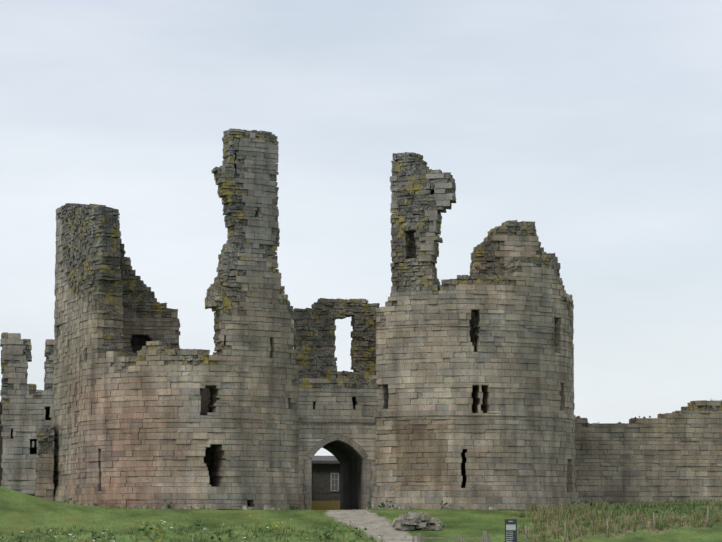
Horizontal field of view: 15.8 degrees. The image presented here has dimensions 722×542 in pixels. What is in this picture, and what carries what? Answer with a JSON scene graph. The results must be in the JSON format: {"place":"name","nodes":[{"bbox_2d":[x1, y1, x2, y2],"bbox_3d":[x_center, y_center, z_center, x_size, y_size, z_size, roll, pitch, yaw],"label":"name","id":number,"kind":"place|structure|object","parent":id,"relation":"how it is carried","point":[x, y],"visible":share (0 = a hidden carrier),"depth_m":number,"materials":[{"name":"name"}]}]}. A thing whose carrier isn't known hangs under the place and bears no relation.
{"place":"outdoors","nodes":[
{"label":"outdoors","id":0,"kind":"place"},
{"bbox_2d":[116,238,213,486],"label":"tower inner wall","id":1,"kind":"structure","parent":0,"point":[147,316],"depth_m":162.32,"materials":[{"name":"grey stone"}]},
{"bbox_2d":[294,375,379,509],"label":"gateway","id":2,"kind":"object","parent":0,"point":[337,418],"depth_m":157.88,"materials":[{"name":"stone"}]},
{"bbox_2d":[293,298,379,378],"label":"ruined back wall","id":3,"kind":"structure","parent":2,"relation":"on","point":[314,327],"depth_m":160.91,"materials":[{"name":"stone"}]},
{"bbox_2d":[0,486,721,541],"bbox_3d":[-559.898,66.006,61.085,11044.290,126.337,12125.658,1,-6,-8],"label":"ground","id":4,"kind":"structure","parent":0,"point":[26,514],"depth_m":147.39,"materials":[{"name":"green plant"}]},
{"bbox_2d":[0,332,54,495],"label":"remains","id":5,"kind":"object","parent":4,"relation":"on","point":[26,411],"visible":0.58,"depth_m":186.87,"materials":[{"name":"stone"}]},
{"bbox_2d":[34,422,54,499],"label":"curtain wall stub","id":6,"kind":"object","parent":4,"relation":"on","point":[44,486],"visible":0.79,"depth_m":163.88,"materials":[{"name":"stone"}]},
{"bbox_2d":[52,128,303,509],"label":"gatehouse tower","id":7,"kind":"structure","parent":4,"relation":"on","point":[133,429],"depth_m":155.45,"materials":[{"name":"grey stone"}]},
{"bbox_2d":[312,456,339,509],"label":"ticket hut","id":8,"kind":"object","parent":4,"relation":"on","point":[325,482],"visible":0.25,"depth_m":171.85,"materials":[{"name":"grey wood"}]},
{"bbox_2d":[68,503,594,509],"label":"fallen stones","id":9,"kind":"object","parent":4,"relation":"on","point":[266,507],"visible":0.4,"depth_m":153.32,"materials":[{"name":"grey stone"}]},
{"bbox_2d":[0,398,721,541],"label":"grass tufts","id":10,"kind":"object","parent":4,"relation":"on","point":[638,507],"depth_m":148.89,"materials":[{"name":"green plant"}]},
{"bbox_2d":[335,509,415,540],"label":"path stones","id":11,"kind":"object","parent":4,"relation":"on","point":[371,522],"visible":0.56,"depth_m":148.42,"materials":[{"name":"grey stone"}]},
{"bbox_2d":[391,512,442,530],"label":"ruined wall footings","id":12,"kind":"object","parent":4,"relation":"on","point":[414,521],"visible":0.98,"depth_m":146.58,"materials":[{"name":"stone"}]},
{"bbox_2d":[412,531,490,541],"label":"field gate","id":13,"kind":"structure","parent":4,"relation":"on","point":[483,538],"depth_m":138.77,"materials":[{"name":"grey wood"}]},
{"bbox_2d":[371,152,581,510],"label":"right tower","id":14,"kind":"structure","parent":4,"relation":"on","point":[508,428],"depth_m":157.07,"materials":[{"name":"grey stone"}]},
{"bbox_2d":[505,519,516,541],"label":"info sign","id":15,"kind":"object","parent":4,"relation":"on","point":[511,526],"visible":1,"depth_m":141.42,"materials":[{"name":"grey metal"}]},
{"bbox_2d":[492,506,721,541],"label":"fence","id":16,"kind":"object","parent":4,"relation":"on","point":[653,519],"visible":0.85,"depth_m":146.28,"materials":[{"name":"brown wood"}]},
{"bbox_2d":[575,400,721,504],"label":"curtain wall","id":17,"kind":"structure","parent":4,"relation":"on","point":[673,455],"depth_m":167.65,"materials":[{"name":"stone"}]},
{"bbox_2d":[0,0,721,455],"label":"sky","id":18,"kind":"structure","parent":0,"point":[597,124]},
{"bbox_2d":[415,220,546,487],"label":"tower inner wall","id":19,"kind":"structure","parent":0,"point":[495,250],"depth_m":165.19,"materials":[{"name":"grey stone"}]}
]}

